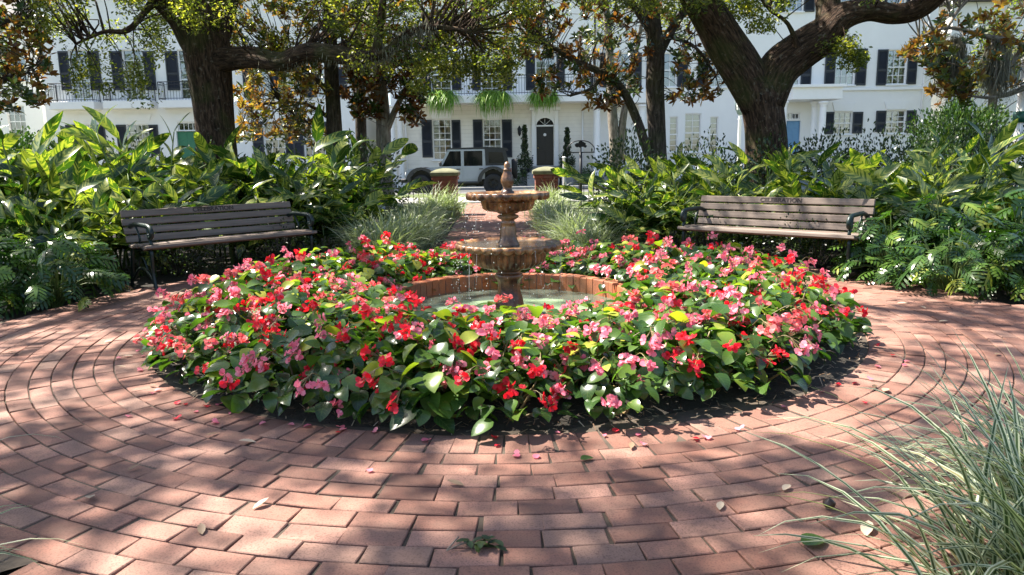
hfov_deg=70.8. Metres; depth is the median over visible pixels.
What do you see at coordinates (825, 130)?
shrub
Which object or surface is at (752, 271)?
begonia plant
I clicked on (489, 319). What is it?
begonia plant
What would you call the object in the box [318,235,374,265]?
begonia plant
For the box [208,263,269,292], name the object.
begonia plant
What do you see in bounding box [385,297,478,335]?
begonia plant
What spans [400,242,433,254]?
begonia plant
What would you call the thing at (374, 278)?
begonia plant
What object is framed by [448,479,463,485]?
fallen leaf
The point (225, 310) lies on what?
begonia plant
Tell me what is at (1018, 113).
white post
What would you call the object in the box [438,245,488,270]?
begonia plant
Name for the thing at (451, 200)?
grass clump
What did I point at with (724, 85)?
window
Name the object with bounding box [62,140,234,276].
ginger plant
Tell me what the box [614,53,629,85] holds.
window
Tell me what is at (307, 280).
begonia plant
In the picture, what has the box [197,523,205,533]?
fallen leaf
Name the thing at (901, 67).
window
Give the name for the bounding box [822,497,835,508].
seed pod
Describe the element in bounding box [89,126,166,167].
shrub
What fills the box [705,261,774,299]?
begonia plant
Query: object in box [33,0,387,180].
white house
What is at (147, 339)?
begonia plant
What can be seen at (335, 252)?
begonia plant
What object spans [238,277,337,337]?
begonia plant
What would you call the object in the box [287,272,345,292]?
begonia plant
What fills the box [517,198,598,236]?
grass clump
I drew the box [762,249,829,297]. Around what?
begonia plant
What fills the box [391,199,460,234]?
grass clump
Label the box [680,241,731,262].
begonia plant
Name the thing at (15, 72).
magnolia tree
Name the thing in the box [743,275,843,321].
begonia plant
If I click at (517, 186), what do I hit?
sidewalk
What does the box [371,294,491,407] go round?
begonia plant
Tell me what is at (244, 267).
begonia plant
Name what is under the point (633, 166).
ginger plant
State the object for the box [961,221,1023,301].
philodendron plant
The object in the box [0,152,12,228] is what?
ginger plant
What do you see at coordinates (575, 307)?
begonia plant
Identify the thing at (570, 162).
topiary plant
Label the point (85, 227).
ginger plant
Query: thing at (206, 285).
begonia plant
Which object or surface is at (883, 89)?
porch house
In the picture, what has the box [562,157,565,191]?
white bollard
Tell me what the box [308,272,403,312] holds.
begonia plant
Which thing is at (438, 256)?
begonia plant
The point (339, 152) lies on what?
ginger plant
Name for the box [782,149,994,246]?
ginger plant
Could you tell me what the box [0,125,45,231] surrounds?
ginger plant
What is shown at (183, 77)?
window
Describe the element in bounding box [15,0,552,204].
oak tree
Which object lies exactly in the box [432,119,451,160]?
window
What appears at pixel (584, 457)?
green leaf
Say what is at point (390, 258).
begonia plant
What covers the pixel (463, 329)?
begonia plant
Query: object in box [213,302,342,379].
begonia plant
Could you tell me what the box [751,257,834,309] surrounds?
begonia plant
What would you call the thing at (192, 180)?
ginger plant
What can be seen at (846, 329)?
begonia plant
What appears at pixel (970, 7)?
plain house
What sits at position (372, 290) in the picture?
begonia plant
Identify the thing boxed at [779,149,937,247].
ginger plant
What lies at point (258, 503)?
fallen leaf
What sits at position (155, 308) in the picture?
begonia plant
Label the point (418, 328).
begonia plant
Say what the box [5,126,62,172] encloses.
round shrub
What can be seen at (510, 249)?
tiered fountain
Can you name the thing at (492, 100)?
hanging fern
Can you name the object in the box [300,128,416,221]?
shrub
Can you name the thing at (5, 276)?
philodendron plant
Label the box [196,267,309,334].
begonia plant
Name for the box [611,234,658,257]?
begonia plant
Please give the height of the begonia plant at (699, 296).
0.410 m
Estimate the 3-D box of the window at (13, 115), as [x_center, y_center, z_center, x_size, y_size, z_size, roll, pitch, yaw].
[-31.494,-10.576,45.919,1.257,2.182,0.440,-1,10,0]
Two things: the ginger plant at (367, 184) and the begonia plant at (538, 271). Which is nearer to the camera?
the begonia plant at (538, 271)
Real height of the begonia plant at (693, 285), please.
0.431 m
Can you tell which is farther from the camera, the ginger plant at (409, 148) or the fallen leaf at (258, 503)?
the ginger plant at (409, 148)
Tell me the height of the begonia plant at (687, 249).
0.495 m
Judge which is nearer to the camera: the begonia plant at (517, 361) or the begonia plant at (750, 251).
the begonia plant at (517, 361)
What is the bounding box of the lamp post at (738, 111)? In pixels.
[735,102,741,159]
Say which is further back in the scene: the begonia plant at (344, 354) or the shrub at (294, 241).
the shrub at (294, 241)
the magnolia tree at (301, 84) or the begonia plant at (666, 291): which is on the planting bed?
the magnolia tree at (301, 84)
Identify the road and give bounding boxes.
[394,185,853,193]
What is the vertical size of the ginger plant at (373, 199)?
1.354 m
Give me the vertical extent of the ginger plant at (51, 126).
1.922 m
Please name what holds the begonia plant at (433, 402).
on the flower bed soil
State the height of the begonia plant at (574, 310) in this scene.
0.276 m
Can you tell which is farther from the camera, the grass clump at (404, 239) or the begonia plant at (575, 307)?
the grass clump at (404, 239)
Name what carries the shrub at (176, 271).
on the planting bed
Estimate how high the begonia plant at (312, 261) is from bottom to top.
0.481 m
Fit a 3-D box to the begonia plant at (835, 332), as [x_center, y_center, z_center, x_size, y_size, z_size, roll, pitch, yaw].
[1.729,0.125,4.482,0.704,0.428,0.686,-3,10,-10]
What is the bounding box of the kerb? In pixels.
[394,185,639,190]
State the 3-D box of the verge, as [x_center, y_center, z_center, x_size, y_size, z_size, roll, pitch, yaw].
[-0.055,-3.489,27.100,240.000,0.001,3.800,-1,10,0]
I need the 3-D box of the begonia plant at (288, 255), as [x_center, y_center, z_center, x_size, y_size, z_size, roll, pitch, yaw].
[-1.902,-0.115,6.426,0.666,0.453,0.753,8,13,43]
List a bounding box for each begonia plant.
[132,307,216,366]
[141,287,216,348]
[147,290,215,329]
[148,303,275,380]
[150,274,270,343]
[165,305,282,384]
[173,278,225,311]
[174,274,254,317]
[189,287,276,356]
[194,317,322,412]
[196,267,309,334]
[197,286,307,353]
[198,262,257,290]
[200,268,292,310]
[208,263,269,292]
[210,267,311,296]
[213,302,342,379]
[216,271,313,319]
[219,259,287,279]
[219,312,352,413]
[221,261,288,289]
[231,258,308,286]
[236,291,341,363]
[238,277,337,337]
[246,254,320,287]
[256,246,327,277]
[257,303,398,396]
[265,252,318,270]
[268,255,334,282]
[272,299,383,375]
[273,271,342,311]
[274,277,355,320]
[278,322,417,421]
[280,246,341,263]
[282,249,349,279]
[284,251,345,280]
[284,271,370,314]
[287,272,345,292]
[289,277,354,299]
[301,291,380,348]
[304,247,355,272]
[305,256,371,272]
[305,284,385,344]
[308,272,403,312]
[308,278,386,327]
[309,251,388,280]
[313,249,366,268]
[315,285,408,331]
[317,272,402,296]
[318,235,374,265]
[319,268,395,299]
[322,331,450,419]
[330,236,386,268]
[332,305,441,390]
[339,293,432,363]
[342,249,414,293]
[347,254,403,285]
[348,290,430,330]
[348,324,516,433]
[349,253,400,277]
[352,319,459,351]
[353,231,409,266]
[360,304,435,338]
[368,239,404,257]
[371,253,428,277]
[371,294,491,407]
[372,254,435,290]
[375,243,429,265]
[380,238,419,256]
[382,244,453,280]
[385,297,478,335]
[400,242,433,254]
[400,244,458,277]
[401,252,454,275]
[412,307,510,371]
[413,320,561,403]
[417,241,465,272]
[418,253,491,274]
[422,304,503,360]
[426,252,480,289]
[434,243,447,252]
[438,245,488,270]
[443,329,577,435]
[446,253,492,272]
[452,293,548,347]
[455,263,520,283]
[458,310,526,386]
[463,305,551,334]
[471,302,592,394]
[471,316,608,421]
[484,307,579,361]
[489,305,586,336]
[504,314,620,382]
[520,259,545,285]
[524,250,578,270]
[524,252,580,285]
[540,300,637,354]
[541,237,568,263]
[541,251,593,273]
[543,251,614,287]
[544,316,686,403]
[546,299,627,351]
[550,243,587,272]
[550,300,608,319]
[552,323,692,419]
[560,229,600,259]
[561,247,609,276]
[563,242,611,272]
[570,248,628,279]
[573,295,641,324]
[573,301,667,353]
[580,297,721,399]
[584,234,648,276]
[584,235,627,253]
[586,240,641,262]
[587,309,687,375]
[588,239,619,251]
[592,297,660,327]
[594,267,683,310]
[596,241,649,281]
[597,250,661,290]
[609,281,681,324]
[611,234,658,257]
[612,237,671,274]
[613,308,741,354]
[615,292,772,391]
[618,238,655,267]
[618,252,696,281]
[621,250,699,294]
[624,289,711,336]
[626,256,688,288]
[630,230,690,262]
[633,248,687,278]
[635,262,698,310]
[640,277,714,309]
[640,323,788,400]
[643,280,712,326]
[655,242,693,255]
[658,259,720,278]
[659,267,726,294]
[660,236,717,272]
[660,237,709,262]
[664,252,726,299]
[664,276,727,312]
[670,301,770,353]
[671,285,750,333]
[676,243,752,282]
[679,244,732,273]
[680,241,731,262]
[682,231,750,273]
[682,280,716,303]
[683,256,750,301]
[686,302,812,395]
[689,295,816,371]
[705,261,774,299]
[706,250,781,289]
[706,274,801,313]
[707,243,777,277]
[709,251,756,278]
[712,256,762,283]
[717,271,830,363]
[719,253,827,322]
[719,283,811,349]
[723,245,805,298]
[727,269,803,297]
[742,243,808,283]
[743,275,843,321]
[745,271,852,341]
[746,286,853,362]
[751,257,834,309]
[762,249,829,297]
[787,271,873,346]
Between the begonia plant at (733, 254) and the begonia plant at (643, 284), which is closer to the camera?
the begonia plant at (643, 284)
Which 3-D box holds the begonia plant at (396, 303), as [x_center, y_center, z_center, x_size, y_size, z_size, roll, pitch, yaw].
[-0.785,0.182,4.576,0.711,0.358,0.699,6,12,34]
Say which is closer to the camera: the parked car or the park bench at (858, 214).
the park bench at (858, 214)
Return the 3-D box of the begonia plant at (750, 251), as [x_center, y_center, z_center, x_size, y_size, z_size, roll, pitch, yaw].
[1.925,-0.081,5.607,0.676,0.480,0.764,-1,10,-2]
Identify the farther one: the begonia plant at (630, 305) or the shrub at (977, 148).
the shrub at (977, 148)
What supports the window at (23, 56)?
in the gabled house at (34, 119)
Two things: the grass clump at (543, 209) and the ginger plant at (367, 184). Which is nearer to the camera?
the ginger plant at (367, 184)
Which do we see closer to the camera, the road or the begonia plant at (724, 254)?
the begonia plant at (724, 254)
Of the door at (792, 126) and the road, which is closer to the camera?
the road
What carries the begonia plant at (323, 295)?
on the flower bed soil
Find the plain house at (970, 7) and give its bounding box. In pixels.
[928,0,1023,166]
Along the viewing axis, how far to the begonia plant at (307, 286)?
4.85 m
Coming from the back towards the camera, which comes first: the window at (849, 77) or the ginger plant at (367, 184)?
the window at (849, 77)
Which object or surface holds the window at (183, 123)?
in the white house at (173, 108)
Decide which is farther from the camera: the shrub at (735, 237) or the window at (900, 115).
the window at (900, 115)
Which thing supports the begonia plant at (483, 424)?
on the flower bed soil
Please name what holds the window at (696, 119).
in the porch house at (883, 89)
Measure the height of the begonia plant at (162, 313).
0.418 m
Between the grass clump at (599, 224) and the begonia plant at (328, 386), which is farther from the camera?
the grass clump at (599, 224)
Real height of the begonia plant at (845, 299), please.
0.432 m
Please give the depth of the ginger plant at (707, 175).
8.65 m
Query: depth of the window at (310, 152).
39.52 m
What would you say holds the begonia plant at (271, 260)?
on the flower bed soil
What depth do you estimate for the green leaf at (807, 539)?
2.18 m
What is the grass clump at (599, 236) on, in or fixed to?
on the planting bed
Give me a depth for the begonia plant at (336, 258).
6.16 m
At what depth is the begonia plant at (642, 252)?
6.26 m
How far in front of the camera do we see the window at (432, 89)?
38.56 m
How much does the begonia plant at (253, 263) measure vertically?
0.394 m
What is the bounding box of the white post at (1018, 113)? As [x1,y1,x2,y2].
[1011,56,1023,186]
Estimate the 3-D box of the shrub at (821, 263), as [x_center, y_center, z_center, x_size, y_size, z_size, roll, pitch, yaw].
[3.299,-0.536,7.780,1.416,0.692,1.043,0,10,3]
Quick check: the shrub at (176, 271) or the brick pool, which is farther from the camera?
the shrub at (176, 271)
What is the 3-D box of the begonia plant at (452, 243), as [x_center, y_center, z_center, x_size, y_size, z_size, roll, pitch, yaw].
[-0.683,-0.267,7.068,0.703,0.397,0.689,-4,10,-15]
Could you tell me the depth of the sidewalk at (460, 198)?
22.53 m
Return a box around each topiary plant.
[516,124,532,185]
[558,127,575,184]
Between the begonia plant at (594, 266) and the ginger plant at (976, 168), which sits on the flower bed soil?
the begonia plant at (594, 266)
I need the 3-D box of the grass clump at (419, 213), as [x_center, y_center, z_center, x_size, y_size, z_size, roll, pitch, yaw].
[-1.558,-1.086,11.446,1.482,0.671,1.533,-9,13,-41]
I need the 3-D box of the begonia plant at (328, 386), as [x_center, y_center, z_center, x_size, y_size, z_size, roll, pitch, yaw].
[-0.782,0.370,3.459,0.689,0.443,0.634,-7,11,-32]
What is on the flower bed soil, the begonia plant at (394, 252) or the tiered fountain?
the begonia plant at (394, 252)
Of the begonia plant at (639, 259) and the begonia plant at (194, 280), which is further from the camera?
the begonia plant at (639, 259)
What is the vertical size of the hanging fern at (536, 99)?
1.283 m
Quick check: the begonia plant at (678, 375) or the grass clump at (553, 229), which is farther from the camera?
the grass clump at (553, 229)
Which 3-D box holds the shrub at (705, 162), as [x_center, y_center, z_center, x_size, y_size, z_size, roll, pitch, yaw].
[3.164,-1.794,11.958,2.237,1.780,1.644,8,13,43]
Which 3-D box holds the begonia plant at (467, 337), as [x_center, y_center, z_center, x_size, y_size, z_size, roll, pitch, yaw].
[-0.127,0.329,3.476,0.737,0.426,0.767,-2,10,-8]
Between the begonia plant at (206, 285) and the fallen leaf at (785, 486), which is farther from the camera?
the begonia plant at (206, 285)
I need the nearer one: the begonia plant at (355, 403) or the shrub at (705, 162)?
the begonia plant at (355, 403)
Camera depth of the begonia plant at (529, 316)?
4.11 m
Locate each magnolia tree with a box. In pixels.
[0,0,59,115]
[231,0,355,169]
[337,0,511,209]
[340,0,386,180]
[502,0,724,171]
[890,0,1023,109]
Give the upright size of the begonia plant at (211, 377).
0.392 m
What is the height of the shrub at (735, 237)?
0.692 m
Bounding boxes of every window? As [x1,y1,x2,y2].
[8,106,26,138]
[9,56,26,82]
[68,50,90,98]
[122,50,145,98]
[127,124,150,156]
[178,50,190,98]
[178,122,194,130]
[255,73,270,98]
[263,122,285,157]
[285,77,301,98]
[305,126,325,157]
[316,67,324,98]
[431,55,451,92]
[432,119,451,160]
[481,53,501,91]
[483,119,501,147]
[535,53,555,91]
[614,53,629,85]
[664,53,677,88]
[667,117,677,152]
[683,113,701,152]
[708,59,726,88]
[708,117,718,152]
[784,0,804,12]
[787,113,799,119]
[832,112,852,135]
[835,50,855,85]
[884,110,906,134]
[885,50,907,85]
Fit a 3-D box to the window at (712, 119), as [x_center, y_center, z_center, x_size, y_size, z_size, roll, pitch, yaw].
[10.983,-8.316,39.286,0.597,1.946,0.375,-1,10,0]
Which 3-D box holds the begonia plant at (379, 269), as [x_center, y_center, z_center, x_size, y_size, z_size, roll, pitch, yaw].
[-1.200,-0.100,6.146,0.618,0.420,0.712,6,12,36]
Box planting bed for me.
[0,212,1023,574]
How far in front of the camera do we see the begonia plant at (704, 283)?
4.68 m
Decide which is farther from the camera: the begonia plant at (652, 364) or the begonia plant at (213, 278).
the begonia plant at (213, 278)
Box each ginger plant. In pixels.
[0,104,248,267]
[0,111,169,245]
[0,122,136,233]
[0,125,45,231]
[0,150,164,291]
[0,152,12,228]
[49,106,193,259]
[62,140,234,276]
[175,151,310,265]
[186,123,305,257]
[207,103,408,253]
[242,158,393,258]
[270,133,418,243]
[288,143,436,248]
[550,154,739,244]
[558,157,718,250]
[607,156,763,247]
[623,142,757,241]
[670,141,823,245]
[670,154,784,256]
[743,141,933,262]
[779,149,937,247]
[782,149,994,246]
[849,118,1023,218]
[870,150,1023,241]
[894,131,1022,218]
[1002,162,1023,222]
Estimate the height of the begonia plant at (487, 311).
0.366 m
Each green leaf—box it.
[580,455,592,459]
[800,533,826,544]
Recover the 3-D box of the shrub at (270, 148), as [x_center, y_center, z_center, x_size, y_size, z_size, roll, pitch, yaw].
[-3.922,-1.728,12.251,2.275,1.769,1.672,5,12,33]
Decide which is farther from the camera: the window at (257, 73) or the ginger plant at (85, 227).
the window at (257, 73)
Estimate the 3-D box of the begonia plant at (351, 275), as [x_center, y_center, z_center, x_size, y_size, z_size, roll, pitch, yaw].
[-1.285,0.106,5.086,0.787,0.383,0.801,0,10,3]
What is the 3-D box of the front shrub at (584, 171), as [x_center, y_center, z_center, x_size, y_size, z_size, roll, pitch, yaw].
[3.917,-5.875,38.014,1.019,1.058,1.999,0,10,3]
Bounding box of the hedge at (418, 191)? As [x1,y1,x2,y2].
[258,185,433,211]
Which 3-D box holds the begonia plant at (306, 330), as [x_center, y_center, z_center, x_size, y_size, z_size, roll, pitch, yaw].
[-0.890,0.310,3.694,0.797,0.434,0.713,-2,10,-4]
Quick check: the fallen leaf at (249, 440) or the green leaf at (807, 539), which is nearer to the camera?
the green leaf at (807, 539)
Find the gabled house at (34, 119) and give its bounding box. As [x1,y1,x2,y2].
[0,0,46,152]
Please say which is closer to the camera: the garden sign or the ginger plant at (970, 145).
the ginger plant at (970, 145)
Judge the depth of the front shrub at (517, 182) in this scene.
37.70 m
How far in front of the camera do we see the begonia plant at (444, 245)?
7.34 m
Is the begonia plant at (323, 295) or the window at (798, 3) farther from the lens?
the window at (798, 3)
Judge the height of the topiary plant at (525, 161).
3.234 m
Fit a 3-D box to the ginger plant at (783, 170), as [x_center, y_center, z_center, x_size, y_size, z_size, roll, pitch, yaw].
[3.611,-1.011,8.423,1.867,1.391,2.206,-6,11,-26]
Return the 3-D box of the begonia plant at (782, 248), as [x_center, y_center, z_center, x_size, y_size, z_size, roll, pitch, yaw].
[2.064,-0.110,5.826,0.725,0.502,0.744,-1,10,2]
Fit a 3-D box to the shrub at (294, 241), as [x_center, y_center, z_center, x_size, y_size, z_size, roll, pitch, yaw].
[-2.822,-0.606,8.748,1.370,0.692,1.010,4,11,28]
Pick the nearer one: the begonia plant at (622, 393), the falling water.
the begonia plant at (622, 393)
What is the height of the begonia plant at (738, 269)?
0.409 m
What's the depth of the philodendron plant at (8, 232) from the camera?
6.77 m
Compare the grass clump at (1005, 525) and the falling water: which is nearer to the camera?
the grass clump at (1005, 525)
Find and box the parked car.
[401,147,517,193]
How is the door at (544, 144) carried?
in the cream house at (434, 137)
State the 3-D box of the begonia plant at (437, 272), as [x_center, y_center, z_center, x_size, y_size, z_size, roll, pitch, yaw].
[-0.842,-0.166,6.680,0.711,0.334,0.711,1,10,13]
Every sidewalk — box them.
[395,195,609,204]
[473,181,808,186]
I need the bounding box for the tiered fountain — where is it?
[455,162,561,316]
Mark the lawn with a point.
(574, 204)
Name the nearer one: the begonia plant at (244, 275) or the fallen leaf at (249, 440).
the fallen leaf at (249, 440)
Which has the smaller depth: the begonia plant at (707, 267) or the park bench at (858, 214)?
the begonia plant at (707, 267)
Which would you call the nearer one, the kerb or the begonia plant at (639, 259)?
the begonia plant at (639, 259)
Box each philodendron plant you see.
[0,216,129,300]
[0,233,133,319]
[0,236,60,310]
[1,234,60,300]
[827,210,983,288]
[860,193,1023,289]
[864,228,1023,298]
[932,189,1023,286]
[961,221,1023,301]
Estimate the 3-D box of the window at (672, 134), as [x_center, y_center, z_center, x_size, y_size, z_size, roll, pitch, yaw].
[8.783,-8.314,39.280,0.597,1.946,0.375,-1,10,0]
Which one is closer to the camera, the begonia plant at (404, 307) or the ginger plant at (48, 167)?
the begonia plant at (404, 307)
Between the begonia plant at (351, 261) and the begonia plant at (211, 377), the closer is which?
the begonia plant at (211, 377)
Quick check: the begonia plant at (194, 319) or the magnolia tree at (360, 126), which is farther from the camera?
the magnolia tree at (360, 126)
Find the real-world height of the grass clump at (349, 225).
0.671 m
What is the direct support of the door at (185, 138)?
in the white house at (173, 108)
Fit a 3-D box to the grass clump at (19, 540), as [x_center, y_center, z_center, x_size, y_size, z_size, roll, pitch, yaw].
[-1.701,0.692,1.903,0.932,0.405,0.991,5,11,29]
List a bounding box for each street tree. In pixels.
[0,17,24,119]
[547,0,693,168]
[937,0,1023,141]
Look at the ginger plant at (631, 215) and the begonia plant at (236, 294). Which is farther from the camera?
the ginger plant at (631, 215)
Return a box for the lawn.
[369,201,612,213]
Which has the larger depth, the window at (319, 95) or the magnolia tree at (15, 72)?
the window at (319, 95)
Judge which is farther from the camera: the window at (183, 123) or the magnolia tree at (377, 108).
the window at (183, 123)
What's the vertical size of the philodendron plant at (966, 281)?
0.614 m
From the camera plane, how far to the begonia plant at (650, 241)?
6.68 m
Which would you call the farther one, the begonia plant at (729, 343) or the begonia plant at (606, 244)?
the begonia plant at (606, 244)
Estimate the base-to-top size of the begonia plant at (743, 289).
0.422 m
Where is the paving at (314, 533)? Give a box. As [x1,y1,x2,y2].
[0,203,1023,574]
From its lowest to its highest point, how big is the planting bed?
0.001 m
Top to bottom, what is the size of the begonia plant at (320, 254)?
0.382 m
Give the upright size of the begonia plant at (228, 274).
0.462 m
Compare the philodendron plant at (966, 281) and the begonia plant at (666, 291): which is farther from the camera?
the philodendron plant at (966, 281)
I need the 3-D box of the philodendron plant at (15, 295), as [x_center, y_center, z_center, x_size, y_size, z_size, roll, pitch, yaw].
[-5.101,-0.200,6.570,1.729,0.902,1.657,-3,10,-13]
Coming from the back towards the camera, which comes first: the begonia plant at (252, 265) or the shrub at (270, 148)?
the shrub at (270, 148)
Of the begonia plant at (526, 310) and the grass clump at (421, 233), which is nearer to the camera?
the begonia plant at (526, 310)
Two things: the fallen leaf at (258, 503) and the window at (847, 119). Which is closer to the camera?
the fallen leaf at (258, 503)
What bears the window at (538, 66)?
in the cream house at (434, 137)
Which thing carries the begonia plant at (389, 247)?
on the flower bed soil
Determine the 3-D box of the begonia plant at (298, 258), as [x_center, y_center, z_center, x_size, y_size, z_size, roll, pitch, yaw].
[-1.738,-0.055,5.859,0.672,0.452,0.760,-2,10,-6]
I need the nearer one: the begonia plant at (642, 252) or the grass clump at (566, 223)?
the begonia plant at (642, 252)
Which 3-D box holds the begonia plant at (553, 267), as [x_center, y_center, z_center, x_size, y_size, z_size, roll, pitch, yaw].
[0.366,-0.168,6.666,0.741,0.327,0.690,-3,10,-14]
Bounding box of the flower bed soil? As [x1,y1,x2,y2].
[167,335,860,430]
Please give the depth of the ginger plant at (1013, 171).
7.90 m
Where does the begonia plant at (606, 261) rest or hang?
on the flower bed soil
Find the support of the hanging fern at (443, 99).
attached to the cream house at (434, 137)
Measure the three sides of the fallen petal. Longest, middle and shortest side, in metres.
0.042 x 0.032 x 0.013 m
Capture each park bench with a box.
[120,201,316,289]
[677,195,875,280]
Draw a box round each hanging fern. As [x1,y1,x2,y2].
[426,90,462,116]
[471,90,523,121]
[523,89,561,112]
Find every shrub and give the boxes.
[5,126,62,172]
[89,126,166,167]
[123,222,230,278]
[165,136,272,193]
[225,133,316,181]
[228,210,323,265]
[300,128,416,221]
[514,168,530,185]
[578,167,591,184]
[584,117,667,213]
[651,126,765,194]
[673,210,767,252]
[729,127,829,227]
[755,205,873,268]
[791,115,878,187]
[828,118,921,206]
[882,116,984,179]
[900,97,1011,181]
[939,122,1023,185]
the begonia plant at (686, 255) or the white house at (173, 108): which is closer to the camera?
the begonia plant at (686, 255)
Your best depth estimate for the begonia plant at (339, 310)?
4.19 m
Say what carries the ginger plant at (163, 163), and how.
on the planting bed
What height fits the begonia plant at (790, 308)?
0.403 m
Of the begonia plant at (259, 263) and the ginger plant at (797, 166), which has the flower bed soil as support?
the begonia plant at (259, 263)
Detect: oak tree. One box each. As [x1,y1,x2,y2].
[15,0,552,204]
[562,0,944,228]
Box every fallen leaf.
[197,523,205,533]
[240,439,255,441]
[253,497,268,507]
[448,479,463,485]
[716,501,723,509]
[782,484,790,489]
[860,520,872,534]
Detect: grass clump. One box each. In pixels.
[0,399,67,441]
[0,487,77,568]
[316,207,398,250]
[322,205,444,253]
[355,204,463,252]
[374,203,453,247]
[381,201,462,231]
[389,198,457,228]
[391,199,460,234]
[395,195,460,219]
[405,182,480,219]
[516,199,587,223]
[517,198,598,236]
[519,199,600,231]
[520,181,590,216]
[521,197,580,219]
[522,204,592,238]
[529,204,625,248]
[543,210,646,248]
[550,207,643,243]
[713,330,1023,574]
[855,337,1023,561]
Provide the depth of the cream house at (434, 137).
38.63 m
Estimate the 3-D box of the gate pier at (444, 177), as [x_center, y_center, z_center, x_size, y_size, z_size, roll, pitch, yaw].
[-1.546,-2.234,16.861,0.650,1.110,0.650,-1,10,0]
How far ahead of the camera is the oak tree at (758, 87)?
11.95 m
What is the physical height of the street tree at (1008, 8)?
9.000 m
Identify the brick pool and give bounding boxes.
[378,272,637,329]
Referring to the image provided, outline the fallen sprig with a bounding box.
[446,535,506,552]
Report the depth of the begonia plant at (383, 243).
6.99 m
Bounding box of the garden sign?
[567,140,594,205]
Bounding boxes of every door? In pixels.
[177,131,195,164]
[536,126,552,164]
[786,121,799,152]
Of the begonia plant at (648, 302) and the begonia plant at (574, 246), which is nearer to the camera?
the begonia plant at (648, 302)
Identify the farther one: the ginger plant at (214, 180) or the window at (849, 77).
the window at (849, 77)
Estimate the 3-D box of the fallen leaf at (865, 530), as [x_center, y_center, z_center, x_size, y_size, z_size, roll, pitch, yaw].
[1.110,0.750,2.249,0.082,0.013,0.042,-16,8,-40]
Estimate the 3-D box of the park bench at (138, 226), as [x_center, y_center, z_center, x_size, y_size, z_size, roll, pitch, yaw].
[-3.088,-0.486,7.772,0.651,0.793,1.907,8,13,41]
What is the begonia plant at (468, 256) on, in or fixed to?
on the flower bed soil
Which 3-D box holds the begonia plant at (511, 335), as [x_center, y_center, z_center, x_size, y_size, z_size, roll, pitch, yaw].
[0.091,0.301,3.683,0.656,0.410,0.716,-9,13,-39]
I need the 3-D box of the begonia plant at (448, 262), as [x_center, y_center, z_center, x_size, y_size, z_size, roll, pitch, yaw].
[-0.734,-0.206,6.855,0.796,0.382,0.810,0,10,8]
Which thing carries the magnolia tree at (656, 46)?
on the planting bed
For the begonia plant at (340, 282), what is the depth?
4.72 m
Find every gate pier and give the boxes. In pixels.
[430,168,459,215]
[532,166,559,200]
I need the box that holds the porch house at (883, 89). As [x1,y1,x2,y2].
[592,0,938,183]
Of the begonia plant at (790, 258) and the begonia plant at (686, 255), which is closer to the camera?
the begonia plant at (790, 258)
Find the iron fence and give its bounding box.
[559,177,822,213]
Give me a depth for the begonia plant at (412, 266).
6.31 m
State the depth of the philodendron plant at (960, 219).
6.82 m
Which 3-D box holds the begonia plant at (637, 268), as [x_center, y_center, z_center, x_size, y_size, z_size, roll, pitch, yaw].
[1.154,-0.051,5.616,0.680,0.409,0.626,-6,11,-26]
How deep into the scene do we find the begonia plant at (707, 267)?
5.35 m
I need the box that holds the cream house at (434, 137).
[386,0,595,187]
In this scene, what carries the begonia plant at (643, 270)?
on the flower bed soil
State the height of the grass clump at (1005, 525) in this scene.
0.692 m
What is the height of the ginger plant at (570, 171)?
1.264 m
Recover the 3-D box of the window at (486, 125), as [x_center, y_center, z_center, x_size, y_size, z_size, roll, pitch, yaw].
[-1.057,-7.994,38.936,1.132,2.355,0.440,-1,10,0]
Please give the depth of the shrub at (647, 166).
12.03 m
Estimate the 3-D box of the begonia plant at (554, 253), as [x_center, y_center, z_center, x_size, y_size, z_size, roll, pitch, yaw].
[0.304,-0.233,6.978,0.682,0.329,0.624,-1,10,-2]
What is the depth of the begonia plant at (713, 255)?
6.39 m
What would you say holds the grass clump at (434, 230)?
on the planting bed
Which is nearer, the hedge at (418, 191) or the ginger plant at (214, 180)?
the ginger plant at (214, 180)
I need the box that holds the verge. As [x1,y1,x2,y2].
[368,185,1018,197]
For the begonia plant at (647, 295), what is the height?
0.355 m
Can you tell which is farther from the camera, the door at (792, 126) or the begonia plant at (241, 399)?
the door at (792, 126)
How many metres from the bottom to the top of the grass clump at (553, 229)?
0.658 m
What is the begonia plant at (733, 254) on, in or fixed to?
on the flower bed soil
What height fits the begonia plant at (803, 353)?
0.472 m
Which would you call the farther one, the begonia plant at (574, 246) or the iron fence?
the iron fence
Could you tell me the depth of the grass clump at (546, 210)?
13.32 m
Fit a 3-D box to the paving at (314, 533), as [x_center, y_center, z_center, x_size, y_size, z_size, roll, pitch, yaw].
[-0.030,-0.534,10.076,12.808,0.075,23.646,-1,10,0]
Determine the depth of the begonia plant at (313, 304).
3.93 m
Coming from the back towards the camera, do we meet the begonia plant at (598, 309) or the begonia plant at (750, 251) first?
the begonia plant at (750, 251)
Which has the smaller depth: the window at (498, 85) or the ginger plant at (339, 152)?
the ginger plant at (339, 152)
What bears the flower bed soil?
on the planting bed
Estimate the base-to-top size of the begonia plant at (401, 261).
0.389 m
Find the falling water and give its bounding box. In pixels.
[430,197,601,307]
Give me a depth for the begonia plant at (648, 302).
4.32 m
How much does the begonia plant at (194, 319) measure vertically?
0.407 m

